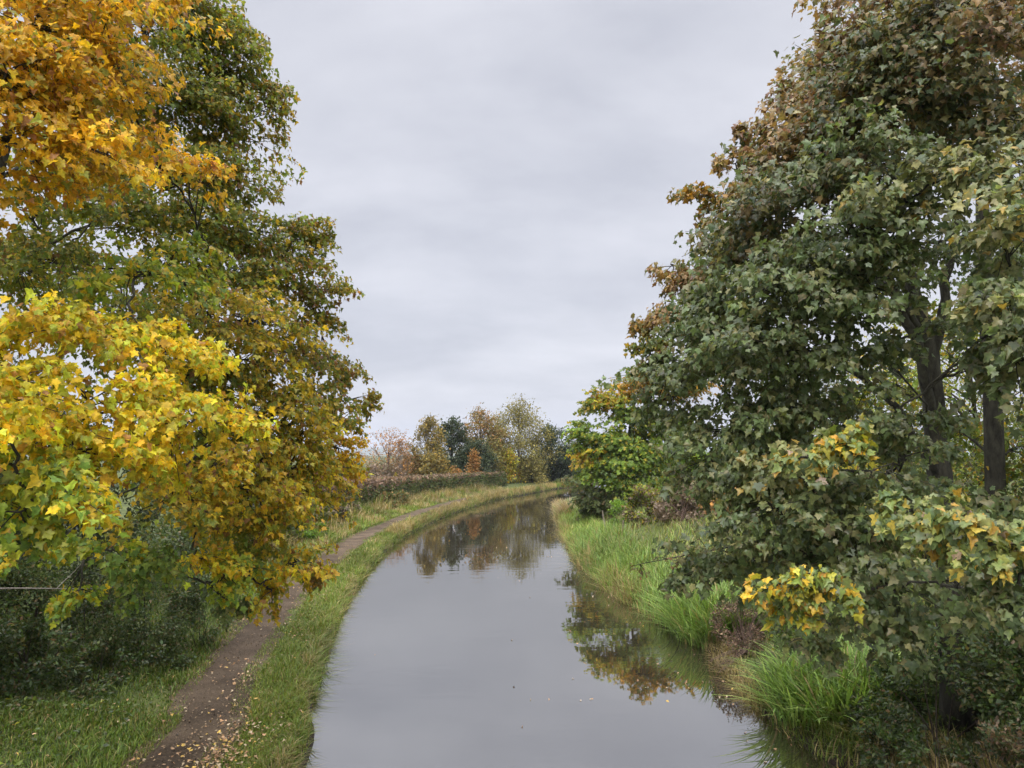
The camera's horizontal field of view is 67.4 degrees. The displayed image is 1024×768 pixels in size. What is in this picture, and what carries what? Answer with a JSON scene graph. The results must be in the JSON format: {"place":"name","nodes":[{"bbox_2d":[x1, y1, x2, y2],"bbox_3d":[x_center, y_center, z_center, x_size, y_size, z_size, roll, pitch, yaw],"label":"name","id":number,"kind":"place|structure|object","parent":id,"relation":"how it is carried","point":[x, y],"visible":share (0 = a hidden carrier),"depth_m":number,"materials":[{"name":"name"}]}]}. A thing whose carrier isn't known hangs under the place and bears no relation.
{"place":"outdoors","nodes":[
{"label":"outdoors","id":0,"kind":"place"},
{"bbox_2d":[110,578,307,767],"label":"fallen leaves","id":1,"kind":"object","parent":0,"point":[213,740],"depth_m":13.62,"materials":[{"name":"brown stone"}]},
{"bbox_2d":[117,484,557,767],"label":"path","id":2,"kind":"structure","parent":0,"point":[215,691],"depth_m":14.93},
{"bbox_2d":[0,455,1023,767],"bbox_3d":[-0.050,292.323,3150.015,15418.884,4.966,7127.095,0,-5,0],"label":"ground","id":3,"kind":"structure","parent":0,"point":[518,483],"depth_m":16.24,"materials":[{"name":"green plant"}]},
{"bbox_2d":[0,340,171,643],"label":"hawthorn bush","id":4,"kind":"object","parent":3,"relation":"on","point":[97,535],"visible":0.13,"depth_m":18.70,"materials":[{"name":"green plant"}]},
{"bbox_2d":[0,592,196,703],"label":"bramble bush","id":5,"kind":"object","parent":3,"relation":"on","point":[12,634],"visible":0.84,"depth_m":14.02,"materials":[{"name":"green plant"}]},
{"bbox_2d":[0,547,237,675],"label":"privet bush","id":6,"kind":"object","parent":3,"relation":"on","point":[176,618],"visible":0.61,"depth_m":15.89,"materials":[{"name":"green plant"}]},
{"bbox_2d":[75,504,236,609],"bbox_3d":[-10.501,5.041,24.375,3.937,3.365,9.460,1,-5,-9],"label":"elder bush","id":7,"kind":"object","parent":3,"relation":"on","point":[176,533],"visible":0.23,"depth_m":22.70,"materials":[{"name":"green plant"}]},
{"bbox_2d":[1,545,360,767],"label":"fallen leaves","id":8,"kind":"object","parent":3,"relation":"on","point":[224,738],"visible":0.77,"depth_m":12.20,"materials":[{"name":"yellow plant"}]},
{"bbox_2d":[0,0,384,629],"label":"maple tree","id":9,"kind":"object","parent":3,"relation":"on","point":[52,79],"visible":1,"depth_m":8.84,"materials":[{"name":"yellow plant"}]},
{"bbox_2d":[0,564,112,588],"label":"dead branch","id":10,"kind":"object","parent":9,"relation":"attached to","point":[44,588],"visible":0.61,"depth_m":10.00,"materials":[{"name":"brown wood"}]},
{"bbox_2d":[136,499,302,555],"bbox_3d":[-12.041,5.942,32.822,3.963,3.097,10.536,-1,-5,7],"label":"bramble bush","id":11,"kind":"object","parent":3,"relation":"on","point":[291,530],"visible":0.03,"depth_m":29.44,"materials":[{"name":"green plant"}]},
{"bbox_2d":[0,483,512,767],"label":"bank grass","id":12,"kind":"structure","parent":3,"relation":"on","point":[365,517],"depth_m":13.38,"materials":[{"name":"green plant"}]},
{"bbox_2d":[289,523,333,540],"bbox_3d":[-10.294,7.605,39.279,1.948,1.407,3.874,-2,-5,17],"label":"nettle patch","id":13,"kind":"object","parent":3,"relation":"on","point":[309,533],"visible":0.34,"depth_m":38.12,"materials":[{"name":"green plant"}]},
{"bbox_2d":[310,494,361,524],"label":"bramble bush","id":14,"kind":"object","parent":3,"relation":"on","point":[342,509],"visible":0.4,"depth_m":48.15,"materials":[{"name":"green plant"}]},
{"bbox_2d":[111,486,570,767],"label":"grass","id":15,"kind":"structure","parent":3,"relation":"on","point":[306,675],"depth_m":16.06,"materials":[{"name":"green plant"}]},
{"bbox_2d":[336,462,365,476],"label":"hawthorn bush","id":16,"kind":"object","parent":3,"relation":"on","point":[348,471],"visible":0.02,"depth_m":86.80,"materials":[{"name":"green plant"}]},
{"bbox_2d":[252,470,507,526],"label":"hedge","id":17,"kind":"object","parent":3,"relation":"on","point":[372,487],"visible":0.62,"depth_m":74.92,"materials":[{"name":"brown plant"}]},
{"bbox_2d":[364,456,408,476],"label":"hazel bush","id":18,"kind":"object","parent":3,"relation":"on","point":[388,471],"visible":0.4,"depth_m":89.23,"materials":[{"name":"brown plant"}]},
{"bbox_2d":[357,427,418,475],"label":"rowan tree","id":19,"kind":"object","parent":3,"relation":"on","point":[385,449],"visible":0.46,"depth_m":93.51,"materials":[{"name":"plant"}]},
{"bbox_2d":[375,489,408,507],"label":"bramble bush","id":20,"kind":"object","parent":3,"relation":"on","point":[392,494],"visible":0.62,"depth_m":62.17,"materials":[{"name":"green plant"}]},
{"bbox_2d":[389,438,413,475],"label":"birch tree","id":21,"kind":"object","parent":3,"relation":"on","point":[400,445],"visible":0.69,"depth_m":91.53,"materials":[{"name":"brown plant"}]},
{"bbox_2d":[393,452,426,474],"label":"hazel bush","id":22,"kind":"object","parent":3,"relation":"on","point":[416,470],"visible":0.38,"depth_m":93.84,"materials":[{"name":"brown plant"}]},
{"bbox_2d":[402,412,450,475],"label":"birch tree","id":23,"kind":"object","parent":3,"relation":"on","point":[429,425],"visible":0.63,"depth_m":95.68,"materials":[{"name":"green plant"}]},
{"bbox_2d":[416,450,453,474],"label":"hawthorn bush","id":24,"kind":"object","parent":3,"relation":"on","point":[432,459],"visible":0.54,"depth_m":92.75,"materials":[{"name":"green plant"}]},
{"bbox_2d":[432,415,472,471],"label":"oak tree","id":25,"kind":"object","parent":3,"relation":"on","point":[457,440],"visible":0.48,"depth_m":105.25,"materials":[{"name":"green plant"}]},
{"bbox_2d":[446,465,464,473],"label":"beech shrub","id":26,"kind":"object","parent":3,"relation":"on","point":[455,471],"visible":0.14,"depth_m":95.12,"materials":[{"name":"orange plant"}]},
{"bbox_2d":[465,448,481,472],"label":"beech shrub","id":27,"kind":"object","parent":3,"relation":"on","point":[472,460],"visible":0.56,"depth_m":99.37,"materials":[{"name":"orange plant"}]},
{"bbox_2d":[452,434,501,485],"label":"holly bush","id":28,"kind":"object","parent":3,"relation":"on","point":[479,447],"visible":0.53,"depth_m":103.00,"materials":[{"name":"green plant"}]},
{"bbox_2d":[367,480,592,543],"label":"dry grass","id":29,"kind":"structure","parent":3,"relation":"on","point":[412,521],"depth_m":69.09,"materials":[{"name":"beige plant"}]},
{"bbox_2d":[453,402,513,471],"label":"beech tree","id":30,"kind":"object","parent":3,"relation":"on","point":[483,421],"visible":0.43,"depth_m":110.15,"materials":[{"name":"green plant"}]},
{"bbox_2d":[485,422,517,467],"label":"elm tree","id":31,"kind":"object","parent":3,"relation":"on","point":[508,436],"visible":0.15,"depth_m":116.16,"materials":[{"name":"green plant"}]},
{"bbox_2d":[495,447,525,483],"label":"field maple","id":32,"kind":"object","parent":3,"relation":"on","point":[508,471],"visible":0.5,"depth_m":112.89,"materials":[{"name":"yellow plant"}]},
{"bbox_2d":[482,393,564,482],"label":"poplar tree","id":33,"kind":"object","parent":3,"relation":"on","point":[522,441],"visible":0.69,"depth_m":119.05,"materials":[{"name":"green plant"}]},
{"bbox_2d":[514,454,550,483],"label":"hazel bush","id":34,"kind":"object","parent":3,"relation":"on","point":[540,476],"visible":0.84,"depth_m":116.29,"materials":[{"name":"green plant"}]},
{"bbox_2d":[526,421,576,481],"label":"ivy clad tree","id":35,"kind":"object","parent":3,"relation":"on","point":[555,440],"visible":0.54,"depth_m":122.59,"materials":[{"name":"green plant"}]},
{"bbox_2d":[549,440,585,481],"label":"hawthorn tree","id":36,"kind":"object","parent":3,"relation":"on","point":[558,467],"visible":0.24,"depth_m":122.95,"materials":[{"name":"green plant"}]},
{"bbox_2d":[578,485,613,517],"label":"willow bush","id":37,"kind":"object","parent":3,"relation":"on","point":[592,510],"visible":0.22,"depth_m":50.87,"materials":[{"name":"green plant"}]},
{"bbox_2d":[606,498,631,524],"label":"nettle patch","id":38,"kind":"object","parent":3,"relation":"on","point":[618,503],"visible":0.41,"depth_m":44.57,"materials":[{"name":"green plant"}]},
{"bbox_2d":[553,367,723,521],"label":"maple tree","id":39,"kind":"object","parent":3,"relation":"on","point":[619,465],"visible":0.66,"depth_m":50.23,"materials":[{"name":"green plant"}]},
{"bbox_2d":[621,482,671,525],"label":"hawthorn bush","id":40,"kind":"object","parent":3,"relation":"on","point":[650,494],"visible":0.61,"depth_m":41.47,"materials":[{"name":"green plant"}]},
{"bbox_2d":[544,498,775,711],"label":"reed grass","id":41,"kind":"structure","parent":3,"relation":"on","point":[607,548],"depth_m":28.80,"materials":[{"name":"green plant"}]},
{"bbox_2d":[653,480,716,522],"bbox_3d":[8.952,5.881,39.074,3.120,2.595,4.140,-5,-7,44],"label":"bramble bush","id":42,"kind":"object","parent":3,"relation":"on","point":[685,506],"visible":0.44,"depth_m":38.66,"materials":[{"name":"plant"}]},
{"bbox_2d":[626,580,765,648],"bbox_3d":[5.320,6.177,21.421,4.594,1.750,6.238,0,-5,0],"label":"reed clump","id":43,"kind":"object","parent":3,"relation":"on","point":[715,595],"visible":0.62,"depth_m":20.65,"materials":[{"name":"green plant"}]},
{"bbox_2d":[624,521,781,579],"bbox_3d":[2.699,2.264,10.149,2.443,0.870,0.617,-4,-7,37],"label":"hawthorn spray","id":44,"kind":"object","parent":3,"relation":"on","point":[665,559],"visible":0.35,"depth_m":10.53,"materials":[{"name":"green plant"}]},
{"bbox_2d":[698,487,771,517],"bbox_3d":[11.359,5.616,37.562,4.995,2.041,2.945,5,-7,-44],"label":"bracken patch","id":45,"kind":"object","parent":3,"relation":"on","point":[711,504],"visible":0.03,"depth_m":36.32,"materials":[{"name":"brown plant"}]},
{"bbox_2d":[708,586,769,657],"bbox_3d":[5.708,5.926,18.805,1.609,1.802,2.243,0,-5,0],"label":"dock clump","id":46,"kind":"object","parent":3,"relation":"on","point":[743,636],"visible":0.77,"depth_m":18.79,"materials":[{"name":"brown plant"}]},
{"bbox_2d":[748,593,843,654],"bbox_3d":[6.738,5.406,18.357,1.897,1.651,4.426,-1,-5,9],"label":"willowherb clump","id":47,"kind":"object","parent":3,"relation":"on","point":[776,634],"visible":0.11,"depth_m":17.15,"materials":[{"name":"brown plant"}]},
{"bbox_2d":[596,0,1023,732],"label":"maple tree","id":48,"kind":"object","parent":3,"relation":"on","point":[872,88],"visible":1,"depth_m":8.11,"materials":[{"name":"green plant"}]},
{"bbox_2d":[711,629,940,730],"bbox_3d":[6.057,5.547,14.354,4.847,1.582,5.169,0,-5,0],"label":"reed clump","id":49,"kind":"object","parent":3,"relation":"on","point":[847,681],"visible":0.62,"depth_m":14.08,"materials":[{"name":"green plant"}]},
{"bbox_2d":[694,371,976,514],"bbox_3d":[13.094,1.908,28.650,9.571,6.608,11.010,1,-5,-12],"label":"hawthorn tree","id":50,"kind":"object","parent":3,"relation":"on","point":[858,415],"visible":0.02,"depth_m":28.21,"materials":[{"name":"green plant"}]},
{"bbox_2d":[771,397,1023,559],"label":"hawthorn bush","id":51,"kind":"object","parent":3,"relation":"on","point":[1020,426],"visible":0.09,"depth_m":20.40,"materials":[{"name":"green plant"}]},
{"bbox_2d":[829,4,1023,606],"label":"maple tree","id":52,"kind":"object","parent":3,"relation":"on","point":[994,449],"visible":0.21,"depth_m":16.05,"materials":[{"name":"green plant"}]},
{"bbox_2d":[837,293,1023,516],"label":"hawthorn tree","id":53,"kind":"object","parent":3,"relation":"on","point":[949,394],"visible":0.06,"depth_m":24.77,"materials":[{"name":"green plant"}]},
{"bbox_2d":[839,570,1023,767],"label":"bramble bush","id":54,"kind":"object","parent":3,"relation":"on","point":[992,693],"visible":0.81,"depth_m":11.38,"materials":[{"name":"green plant"}]},
{"bbox_2d":[865,538,1023,734],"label":"elder bush","id":55,"kind":"object","parent":3,"relation":"on","point":[882,671],"visible":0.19,"depth_m":12.55,"materials":[{"name":"green plant"}]},
{"bbox_2d":[950,717,1023,767],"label":"bramble bush","id":56,"kind":"object","parent":3,"relation":"on","point":[1011,746],"visible":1,"depth_m":9.96,"materials":[{"name":"green plant"}]},
{"bbox_2d":[961,441,1023,682],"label":"hawthorn bush","id":57,"kind":"object","parent":3,"relation":"on","point":[1016,486],"visible":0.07,"depth_m":15.53,"materials":[{"name":"green plant"}]},
{"bbox_2d":[0,0,1023,452],"label":"sky","id":58,"kind":"structure","parent":0,"point":[496,177],"materials":[{"name":"grey"}]},
{"bbox_2d":[305,484,839,767],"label":"water","id":59,"kind":"structure","parent":0,"point":[440,615],"depth_m":17.60,"materials":[{"name":"grey liquid"}]},
{"bbox_2d":[546,495,575,515],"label":"reed clump","id":60,"kind":"object","parent":59,"relation":"on","point":[564,507],"visible":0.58,"depth_m":58.60,"materials":[{"name":"beige plant"}]},
{"bbox_2d":[483,545,808,763],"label":"floating leaves","id":61,"kind":"object","parent":59,"relation":"on","point":[666,687],"visible":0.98,"depth_m":16.47,"materials":[{"name":"yellow plant"}]},
{"bbox_2d":[708,649,747,672],"bbox_3d":[4.857,6.370,17.684,1.370,0.532,0.772,5,-7,-44],"label":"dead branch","id":62,"kind":"object","parent":59,"relation":"on","point":[740,652],"visible":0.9,"depth_m":17.72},
{"bbox_2d":[182,443,1019,454],"bbox_3d":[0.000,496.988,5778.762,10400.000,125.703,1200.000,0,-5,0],"label":"hills","id":63,"kind":"structure","parent":0,"point":[381,450],"depth_m":5422.41,"materials":[{"name":"green plant"}]}
]}

